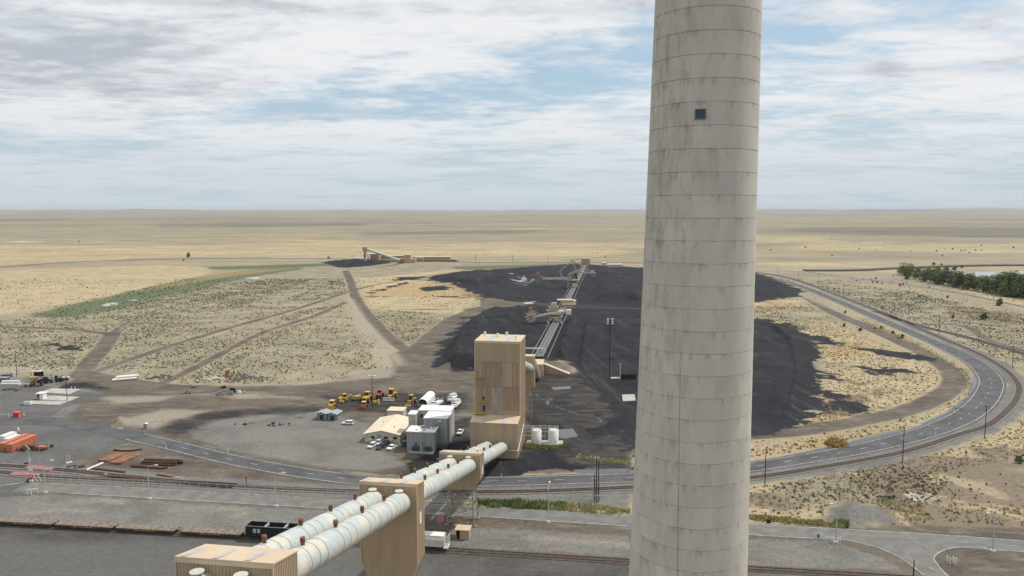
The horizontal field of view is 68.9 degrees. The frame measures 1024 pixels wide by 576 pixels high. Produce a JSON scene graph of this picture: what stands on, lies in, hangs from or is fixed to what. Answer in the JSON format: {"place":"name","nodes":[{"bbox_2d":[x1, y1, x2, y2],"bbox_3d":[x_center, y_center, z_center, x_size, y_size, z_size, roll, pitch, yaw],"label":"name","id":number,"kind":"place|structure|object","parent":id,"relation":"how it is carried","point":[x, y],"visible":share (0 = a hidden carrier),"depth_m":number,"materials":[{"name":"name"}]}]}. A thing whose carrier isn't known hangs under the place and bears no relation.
{"place":"outdoors","nodes":[
{"label":"outdoors","id":0,"kind":"place"},
{"bbox_2d":[363,414,408,442],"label":"office building","id":1,"kind":"structure","parent":0,"point":[392,428],"depth_m":287.48,"materials":[{"name":"beige metal"}]},
{"bbox_2d":[470,332,525,458],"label":"transfer tower","id":2,"kind":"structure","parent":0,"point":[498,416],"depth_m":269.78,"materials":[{"name":"beige"}]},
{"bbox_2d":[459,441,492,450],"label":"conveyor tube","id":3,"kind":"object","parent":2,"relation":"attached to","point":[485,444],"visible":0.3,"depth_m":244.71,"materials":[{"name":"grey"}]},
{"bbox_2d":[476,442,507,464],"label":"conveyor tube","id":4,"kind":"object","parent":2,"relation":"attached to","point":[493,452],"visible":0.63,"depth_m":239.46,"materials":[{"name":"grey"}]},
{"bbox_2d":[0,277,1005,487],"bbox_3d":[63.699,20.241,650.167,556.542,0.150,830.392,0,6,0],"label":"loop road","id":5,"kind":"structure","parent":0,"point":[988,375],"depth_m":283.51,"materials":[{"name":"asphalt"}]},
{"bbox_2d":[127,279,1003,485],"bbox_3d":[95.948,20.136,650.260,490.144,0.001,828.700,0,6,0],"label":"loop road markings","id":6,"kind":"object","parent":5,"relation":"on","point":[627,473],"visible":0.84,"depth_m":270.67,"materials":[{"name":"paint"}]},
{"bbox_2d":[0,207,1023,575],"bbox_3d":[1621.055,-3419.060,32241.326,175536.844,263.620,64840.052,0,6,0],"label":"ground","id":7,"kind":"structure","parent":0,"point":[498,261],"depth_m":432.10,"materials":[{"name":"sand"}]},
{"bbox_2d":[1,380,20,384],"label":"pipe stack","id":8,"kind":"object","parent":7,"relation":"on","point":[11,382],"visible":1,"depth_m":376.59,"materials":[{"name":"white paint"}]},
{"bbox_2d":[0,433,29,450],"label":"shipping container","id":9,"kind":"object","parent":7,"relation":"on","point":[3,445],"visible":0.48,"depth_m":276.70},
{"bbox_2d":[6,434,36,451],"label":"shipping container","id":10,"kind":"object","parent":7,"relation":"on","point":[21,442],"visible":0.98,"depth_m":276.70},
{"bbox_2d":[16,444,53,451],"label":"scrap pile","id":11,"kind":"object","parent":7,"relation":"on","point":[31,447],"visible":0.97,"depth_m":274.45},
{"bbox_2d":[35,391,47,399],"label":"fuel hut","id":12,"kind":"object","parent":7,"relation":"on","point":[41,395],"visible":1,"depth_m":346.97,"materials":[{"name":"grey metal"}]},
{"bbox_2d":[30,400,67,404],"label":"wash pad","id":13,"kind":"object","parent":7,"relation":"on","point":[49,402],"visible":0.93,"depth_m":341.92,"materials":[{"name":"concrete"}]},
{"bbox_2d":[35,375,68,381],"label":"scrap pile","id":14,"kind":"object","parent":7,"relation":"on","point":[60,379],"visible":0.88,"depth_m":384.37,"materials":[{"name":"black metal"}]},
{"bbox_2d":[44,395,78,400],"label":"wash pad","id":15,"kind":"object","parent":7,"relation":"on","point":[60,398],"visible":1,"depth_m":349.15,"materials":[{"name":"concrete"}]},
{"bbox_2d":[45,388,79,393],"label":"wash pad","id":16,"kind":"object","parent":7,"relation":"on","point":[58,390],"visible":0.86,"depth_m":364.60,"materials":[{"name":"concrete"}]},
{"bbox_2d":[98,451,127,461],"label":"steel plates","id":17,"kind":"object","parent":7,"relation":"on","point":[112,457],"visible":1,"depth_m":265.05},
{"bbox_2d":[0,469,236,488],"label":"railway ballast","id":18,"kind":"structure","parent":7,"relation":"on","point":[97,480],"depth_m":244.34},
{"bbox_2d":[0,471,234,486],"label":"railway ties","id":19,"kind":"object","parent":18,"relation":"on","point":[73,477],"visible":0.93,"depth_m":244.23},
{"bbox_2d":[0,471,235,486],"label":"railway rails","id":20,"kind":"object","parent":19,"relation":"on","point":[127,480],"visible":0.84,"depth_m":243.79,"materials":[{"name":"brown"}]},
{"bbox_2d":[112,374,138,380],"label":"pipe stack","id":21,"kind":"object","parent":7,"relation":"on","point":[126,377],"visible":1,"depth_m":387.52,"materials":[{"name":"white paint"}]},
{"bbox_2d":[110,453,141,464],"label":"steel plates","id":22,"kind":"object","parent":7,"relation":"on","point":[124,458],"visible":1,"depth_m":263.33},
{"bbox_2d":[130,463,167,469],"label":"steel plates","id":23,"kind":"object","parent":7,"relation":"on","point":[146,466],"visible":0.86,"depth_m":255.42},
{"bbox_2d":[140,458,182,465],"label":"pipe bundle","id":24,"kind":"object","parent":7,"relation":"on","point":[160,462],"visible":0.98,"depth_m":258.88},
{"bbox_2d":[217,373,267,383],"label":"rubble pile","id":25,"kind":"object","parent":7,"relation":"on","point":[242,377],"visible":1,"depth_m":391.82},
{"bbox_2d":[43,475,442,503],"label":"chain link fence","id":26,"kind":"object","parent":7,"relation":"on","point":[226,485],"visible":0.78,"depth_m":233.72,"materials":[{"name":"grey"}]},
{"bbox_2d":[5,258,609,266],"bbox_3d":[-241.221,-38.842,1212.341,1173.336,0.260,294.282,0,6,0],"label":"railway ballast","id":27,"kind":"structure","parent":7,"relation":"on","point":[306,258],"depth_m":1295.69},
{"bbox_3d":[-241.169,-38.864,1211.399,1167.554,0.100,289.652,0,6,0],"label":"railway ties","id":28,"kind":"structure","parent":27,"relation":"on","visible":0},
{"bbox_2d":[6,258,524,266],"bbox_3d":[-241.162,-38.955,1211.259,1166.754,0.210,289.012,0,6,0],"label":"railway rails","id":29,"kind":"object","parent":28,"relation":"on","point":[311,258],"visible":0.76,"depth_m":1268.22,"materials":[{"name":"brown"}]},
{"bbox_2d":[315,408,330,419],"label":"shed","id":30,"kind":"structure","parent":7,"relation":"on","point":[322,414],"depth_m":314.74,"materials":[{"name":"grey metal"}]},
{"bbox_2d":[327,409,341,419],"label":"shed","id":31,"kind":"structure","parent":7,"relation":"on","point":[335,414],"depth_m":314.11,"materials":[{"name":"grey metal"}]},
{"bbox_2d":[338,393,362,402],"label":"scraper","id":32,"kind":"object","parent":7,"relation":"on","point":[344,397],"visible":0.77,"depth_m":343.98,"materials":[{"name":"yellow metal"}]},
{"bbox_2d":[362,247,367,260],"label":"unloading tower","id":33,"kind":"structure","parent":7,"relation":"on","point":[364,249],"depth_m":1226.54,"materials":[{"name":"beige"}]},
{"bbox_2d":[367,248,399,260],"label":"conveyor tube","id":34,"kind":"object","parent":33,"relation":"attached to","point":[382,254],"visible":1,"depth_m":1228.47,"materials":[{"name":"grey"}]},
{"bbox_2d":[361,391,375,401],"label":"wheel dozer","id":35,"kind":"object","parent":7,"relation":"on","point":[367,396],"visible":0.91,"depth_m":343.34,"materials":[{"name":"yellow metal"}]},
{"bbox_2d":[383,388,397,400],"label":"wheel dozer","id":36,"kind":"object","parent":7,"relation":"on","point":[392,395],"visible":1,"depth_m":347.01,"materials":[{"name":"yellow metal"}]},
{"bbox_2d":[387,406,406,415],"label":"storage shed","id":37,"kind":"structure","parent":7,"relation":"on","point":[391,410],"depth_m":316.63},
{"bbox_2d":[404,394,416,405],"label":"wheel loader","id":38,"kind":"object","parent":7,"relation":"on","point":[412,400],"visible":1,"depth_m":338.72,"materials":[{"name":"yellow metal"}]},
{"bbox_2d":[418,391,434,406],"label":"arched shelter","id":39,"kind":"object","parent":7,"relation":"on","point":[428,397],"visible":0.94,"depth_m":339.95,"materials":[{"name":"white fabric"}]},
{"bbox_2d":[406,405,454,450],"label":"switchgear building","id":40,"kind":"structure","parent":7,"relation":"on","point":[432,426],"depth_m":279.11,"materials":[{"name":"grey metal"}]},
{"bbox_2d":[413,256,450,260],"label":"hall","id":41,"kind":"structure","parent":7,"relation":"on","point":[437,258],"depth_m":1290.15,"materials":[{"name":"beige"}]},
{"bbox_2d":[437,512,444,522],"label":"pink cabinet","id":42,"kind":"object","parent":7,"relation":"on","point":[440,517],"visible":1,"depth_m":210.82,"materials":[{"name":"pink"}]},
{"bbox_2d":[0,525,922,575],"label":"railway ballast","id":43,"kind":"structure","parent":7,"relation":"on","point":[458,553],"depth_m":191.21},
{"bbox_2d":[0,524,912,575],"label":"railway ties","id":44,"kind":"object","parent":43,"relation":"on","point":[607,558],"visible":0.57,"depth_m":190.02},
{"bbox_2d":[2,524,908,575],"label":"railway rails","id":45,"kind":"object","parent":44,"relation":"on","point":[544,556],"visible":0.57,"depth_m":189.91,"materials":[{"name":"brown"}]},
{"bbox_2d":[0,517,58,526],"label":"flat wagon","id":46,"kind":"object","parent":45,"relation":"on","point":[28,521],"visible":1,"depth_m":208.41,"materials":[{"name":"grey wood"}]},
{"bbox_2d":[54,520,118,529],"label":"flat wagon","id":47,"kind":"object","parent":45,"relation":"on","point":[86,525],"visible":1,"depth_m":206.34,"materials":[{"name":"wood"}]},
{"bbox_2d":[115,523,179,533],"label":"flat wagon","id":48,"kind":"object","parent":45,"relation":"on","point":[145,528],"visible":1,"depth_m":204.05,"materials":[{"name":"wood"}]},
{"bbox_2d":[180,527,244,536],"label":"flat wagon","id":49,"kind":"object","parent":45,"relation":"on","point":[212,532],"visible":0.99,"depth_m":201.82,"materials":[{"name":"wood"}]},
{"bbox_2d":[245,521,298,538],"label":"hopper wagon","id":50,"kind":"object","parent":45,"relation":"on","point":[256,529],"visible":0.56,"depth_m":199.29,"materials":[{"name":"black metal"}]},
{"bbox_2d":[425,531,449,549],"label":"covered wagon","id":51,"kind":"object","parent":45,"relation":"on","point":[436,540],"visible":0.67,"depth_m":192.80,"materials":[{"name":"white paint"}]},
{"bbox_2d":[444,486,479,527],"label":"steel trestle","id":52,"kind":"object","parent":7,"relation":"on","point":[474,517],"visible":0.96,"depth_m":209.08,"materials":[{"name":"grey"}]},
{"bbox_2d":[439,450,483,489],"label":"transfer house","id":53,"kind":"structure","parent":52,"relation":"on","point":[470,481],"depth_m":207.20,"materials":[{"name":"beige"}]},
{"bbox_2d":[454,524,471,539],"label":"pump shed","id":54,"kind":"structure","parent":7,"relation":"on","point":[463,532],"depth_m":200.62,"materials":[{"name":"beige"}]},
{"bbox_2d":[26,278,919,507],"bbox_3d":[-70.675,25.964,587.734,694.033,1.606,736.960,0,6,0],"label":"green weeds","id":55,"kind":"object","parent":7,"relation":"on","point":[217,284],"visible":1,"depth_m":736.27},
{"bbox_2d":[0,278,1023,525],"bbox_3d":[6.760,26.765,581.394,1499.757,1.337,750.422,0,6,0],"label":"sagebrush","id":56,"kind":"object","parent":7,"relation":"on","point":[332,284],"visible":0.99,"depth_m":549.87,"materials":[{"name":"green plant"}]},
{"bbox_2d":[0,272,1023,494],"bbox_3d":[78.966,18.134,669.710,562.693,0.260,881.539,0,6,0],"label":"railway ballast","id":57,"kind":"structure","parent":7,"relation":"on","point":[1006,405],"depth_m":252.77,"materials":[{"name":"gravel"}]},
{"bbox_2d":[0,272,1021,492],"bbox_3d":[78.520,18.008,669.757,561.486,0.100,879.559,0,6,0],"label":"railway ties","id":58,"kind":"object","parent":57,"relation":"on","point":[1017,395],"visible":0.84,"depth_m":256.59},
{"bbox_2d":[24,465,53,470],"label":"rail crossing","id":59,"kind":"object","parent":58,"relation":"on","point":[41,468],"visible":1,"depth_m":255.01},
{"bbox_2d":[0,272,1020,492],"bbox_3d":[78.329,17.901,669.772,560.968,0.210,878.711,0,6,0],"label":"railway rails","id":60,"kind":"object","parent":58,"relation":"on","point":[573,488],"visible":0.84,"depth_m":248.77,"materials":[{"name":"brown"}]},
{"bbox_2d":[8,303,1023,469],"bbox_3d":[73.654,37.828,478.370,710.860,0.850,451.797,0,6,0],"label":"rusty weeds","id":61,"kind":"object","parent":7,"relation":"on","point":[823,351],"visible":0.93,"depth_m":456.35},
{"bbox_2d":[475,497,566,509],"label":"verge weeds","id":62,"kind":"object","parent":7,"relation":"on","point":[518,503],"visible":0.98,"depth_m":222.05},
{"bbox_2d":[525,354,534,422],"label":"transfer house","id":63,"kind":"structure","parent":7,"relation":"on","point":[529,380],"depth_m":307.40,"materials":[{"name":"beige"}]},
{"bbox_2d":[522,443,565,449],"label":"pad weeds","id":64,"kind":"object","parent":7,"relation":"on","point":[536,446],"visible":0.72,"depth_m":276.98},
{"bbox_2d":[525,440,562,445],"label":"tank pad","id":65,"kind":"object","parent":7,"relation":"on","point":[545,442],"visible":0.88,"depth_m":282.87,"materials":[{"name":"concrete"}]},
{"bbox_2d":[531,426,540,443],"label":"storage tank","id":66,"kind":"object","parent":65,"relation":"on","point":[535,435],"visible":1,"depth_m":280.88,"materials":[{"name":"metal"}]},
{"bbox_2d":[548,426,558,443],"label":"storage tank","id":67,"kind":"object","parent":65,"relation":"on","point":[553,435],"visible":1,"depth_m":280.97,"materials":[{"name":"metal"}]},
{"bbox_2d":[474,495,629,503],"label":"chain link fence","id":68,"kind":"object","parent":7,"relation":"on","point":[550,495],"visible":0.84,"depth_m":224.38,"materials":[{"name":"grey"}]},
{"bbox_2d":[544,363,569,374],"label":"covered ramp","id":69,"kind":"structure","parent":7,"relation":"on","point":[550,369],"depth_m":400.50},
{"bbox_2d":[531,265,588,358],"bbox_3d":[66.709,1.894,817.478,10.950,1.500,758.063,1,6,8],"label":"ground conveyor","id":70,"kind":"object","parent":7,"relation":"on","point":[548,337],"visible":0.82,"depth_m":546.59,"materials":[{"name":"metal"}]},
{"bbox_2d":[525,302,570,323],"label":"bucket wheel reclaimer","id":71,"kind":"object","parent":70,"relation":"on","point":[531,314],"visible":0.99,"depth_m":579.45,"materials":[{"name":"grey metal"}]},
{"bbox_2d":[535,258,595,287],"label":"stacker","id":72,"kind":"object","parent":70,"relation":"on","point":[538,280],"visible":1,"depth_m":840.23,"materials":[{"name":"grey metal"}]},
{"bbox_2d":[557,299,573,308],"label":"transfer house","id":73,"kind":"structure","parent":7,"relation":"on","point":[568,303],"depth_m":669.26,"materials":[{"name":"beige"}]},
{"bbox_2d":[547,501,630,515],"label":"verge grass","id":74,"kind":"structure","parent":7,"relation":"on","point":[590,507],"depth_m":219.75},
{"bbox_2d":[575,454,630,464],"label":"pad weeds","id":75,"kind":"object","parent":7,"relation":"on","point":[621,461],"visible":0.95,"depth_m":262.96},
{"bbox_2d":[610,364,635,378],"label":"drain headwall","id":76,"kind":"object","parent":7,"relation":"on","point":[627,376],"visible":1,"depth_m":389.40,"materials":[{"name":"concrete"}]},
{"bbox_2d":[629,0,761,575],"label":"chimney stack","id":77,"kind":"object","parent":7,"relation":"on","point":[690,502],"visible":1,"depth_m":80.51,"materials":[{"name":"concrete"}]},
{"bbox_2d":[378,318,1023,524],"bbox_3d":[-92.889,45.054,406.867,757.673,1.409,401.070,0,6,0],"label":"dry grass tufts","id":78,"kind":"object","parent":7,"relation":"on","point":[915,479],"visible":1,"depth_m":279.25,"materials":[{"name":"plant"}]},
{"bbox_2d":[749,514,849,528],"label":"verge grass","id":79,"kind":"structure","parent":7,"relation":"on","point":[784,519],"depth_m":211.00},
{"bbox_2d":[824,436,848,447],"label":"tumbleweed bush","id":80,"kind":"object","parent":7,"relation":"on","point":[840,442],"visible":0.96,"depth_m":279.24,"materials":[{"name":"brown plant"}]},
{"bbox_2d":[749,439,1021,506],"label":"chain link fence","id":81,"kind":"object","parent":7,"relation":"on","point":[886,476],"visible":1,"depth_m":240.52,"materials":[{"name":"metal"}]},
{"bbox_2d":[879,498,933,519],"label":"verge grass","id":82,"kind":"structure","parent":7,"relation":"on","point":[910,511],"depth_m":218.86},
{"bbox_2d":[898,262,914,275],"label":"broadleaf tree","id":83,"kind":"object","parent":7,"relation":"on","point":[904,269],"visible":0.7,"depth_m":997.46,"materials":[{"name":"green plant"}]},
{"bbox_2d":[803,264,1023,270],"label":"canal embankment","id":84,"kind":"structure","parent":7,"relation":"on","point":[893,268],"depth_m":1120.47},
{"bbox_2d":[866,321,974,412],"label":"bend weeds","id":85,"kind":"object","parent":7,"relation":"on","point":[950,367],"visible":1,"depth_m":398.11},
{"bbox_2d":[938,269,957,284],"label":"broadleaf tree","id":86,"kind":"object","parent":7,"relation":"on","point":[943,277],"visible":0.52,"depth_m":872.54,"materials":[{"name":"green plant"}]},
{"bbox_2d":[872,311,1023,354],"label":"railway ballast","id":87,"kind":"structure","parent":7,"relation":"on","point":[957,335],"depth_m":521.75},
{"bbox_2d":[944,273,962,286],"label":"broadleaf tree","id":88,"kind":"object","parent":7,"relation":"on","point":[951,283],"visible":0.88,"depth_m":852.88,"materials":[{"name":"green plant"}]},
{"bbox_2d":[953,272,966,287],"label":"broadleaf tree","id":89,"kind":"object","parent":7,"relation":"on","point":[961,278],"visible":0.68,"depth_m":840.98,"materials":[{"name":"green plant"}]},
{"bbox_2d":[962,273,975,289],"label":"broadleaf tree","id":90,"kind":"object","parent":7,"relation":"on","point":[968,286],"visible":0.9,"depth_m":823.82,"materials":[{"name":"green plant"}]},
{"bbox_2d":[964,275,981,289],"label":"broadleaf tree","id":91,"kind":"object","parent":7,"relation":"on","point":[975,284],"visible":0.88,"depth_m":817.41,"materials":[{"name":"green plant"}]},
{"bbox_2d":[975,275,987,291],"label":"broadleaf tree","id":92,"kind":"object","parent":7,"relation":"on","point":[979,278],"visible":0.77,"depth_m":807.50,"materials":[{"name":"green plant"}]},
{"bbox_2d":[978,277,995,290],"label":"broadleaf tree","id":93,"kind":"object","parent":7,"relation":"on","point":[986,283],"visible":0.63,"depth_m":797.70,"materials":[{"name":"green plant"}]},
{"bbox_2d":[988,271,1011,291],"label":"broadleaf tree","id":94,"kind":"object","parent":7,"relation":"on","point":[995,282],"visible":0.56,"depth_m":780.21,"materials":[{"name":"green plant"}]},
{"bbox_2d":[995,282,1018,296],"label":"broadleaf tree","id":95,"kind":"object","parent":7,"relation":"on","point":[1003,290],"visible":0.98,"depth_m":758.35,"materials":[{"name":"green plant"}]},
{"bbox_2d":[1001,272,1022,295],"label":"broadleaf tree","id":96,"kind":"object","parent":7,"relation":"on","point":[1012,279],"visible":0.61,"depth_m":763.24,"materials":[{"name":"green plant"}]},
{"bbox_2d":[1009,283,1023,297],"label":"broadleaf tree","id":97,"kind":"object","parent":7,"relation":"on","point":[1019,291],"visible":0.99,"depth_m":747.96,"materials":[{"name":"green plant"}]},
{"bbox_2d":[0,0,1023,209],"label":"sky","id":98,"kind":"structure","parent":0,"point":[105,104],"materials":[{"name":"white"}]},
{"bbox_2d":[12,482,1023,552],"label":"service road","id":99,"kind":"structure","parent":0,"point":[484,511],"depth_m":219.44,"materials":[{"name":"asphalt"}]},
{"bbox_2d":[0,482,1023,575],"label":"service road markings","id":100,"kind":"object","parent":99,"relation":"on","point":[557,521],"visible":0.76,"depth_m":214.41,"materials":[{"name":"paint"}]},
{"bbox_2d":[535,359,543,375],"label":"conveyor head house","id":101,"kind":"structure","parent":0,"point":[540,363],"depth_m":396.96,"materials":[{"name":"beige"}]},
{"bbox_2d":[622,394,635,401],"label":"concrete slab","id":102,"kind":"structure","parent":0,"point":[628,397],"depth_m":350.41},
{"bbox_2d":[756,530,991,575],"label":"junction road","id":103,"kind":"structure","parent":0,"point":[922,552],"depth_m":196.56,"materials":[{"name":"asphalt"}]},
{"bbox_2d":[793,271,1023,307],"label":"access road","id":104,"kind":"structure","parent":0,"point":[927,287],"depth_m":816.20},
{"bbox_2d":[964,271,1023,277],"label":"pond water","id":105,"kind":"structure","parent":0,"point":[989,274],"depth_m":1030.41,"materials":[{"name":"grey liquid"}]},
{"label":"steel trestle","id":106,"kind":"object","parent":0,"visible":0},
{"bbox_2d":[174,544,297,575],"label":"transfer house","id":107,"kind":"structure","parent":106,"relation":"on","point":[218,560],"depth_m":84.33,"materials":[{"name":"beige"}]},
{"bbox_2d":[189,568,210,575],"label":"conveyor tube","id":108,"kind":"object","parent":107,"relation":"attached to","point":[197,572],"visible":1,"depth_m":82.74,"materials":[{"name":"grey"}]},
{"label":"steel trestle","id":109,"kind":"object","parent":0,"visible":0},
{"bbox_2d":[359,477,424,575],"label":"transfer house","id":110,"kind":"structure","parent":109,"relation":"on","point":[395,547],"depth_m":143.70,"materials":[{"name":"beige"}]},
{"bbox_2d":[252,488,382,549],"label":"conveyor tube","id":111,"kind":"object","parent":110,"relation":"attached to","point":[308,529],"visible":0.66,"depth_m":114.05,"materials":[{"name":"grey"}]},
{"bbox_2d":[289,489,410,575],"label":"conveyor tube","id":112,"kind":"object","parent":110,"relation":"attached to","point":[320,550],"visible":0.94,"depth_m":110.28,"materials":[{"name":"grey"}]},
{"bbox_2d":[399,455,456,479],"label":"conveyor tube","id":113,"kind":"object","parent":110,"relation":"attached to","point":[428,470],"visible":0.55,"depth_m":181.34,"materials":[{"name":"grey"}]},
{"bbox_2d":[423,456,475,500],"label":"conveyor tube","id":114,"kind":"object","parent":110,"relation":"attached to","point":[439,481],"visible":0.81,"depth_m":174.39,"materials":[{"name":"grey"}]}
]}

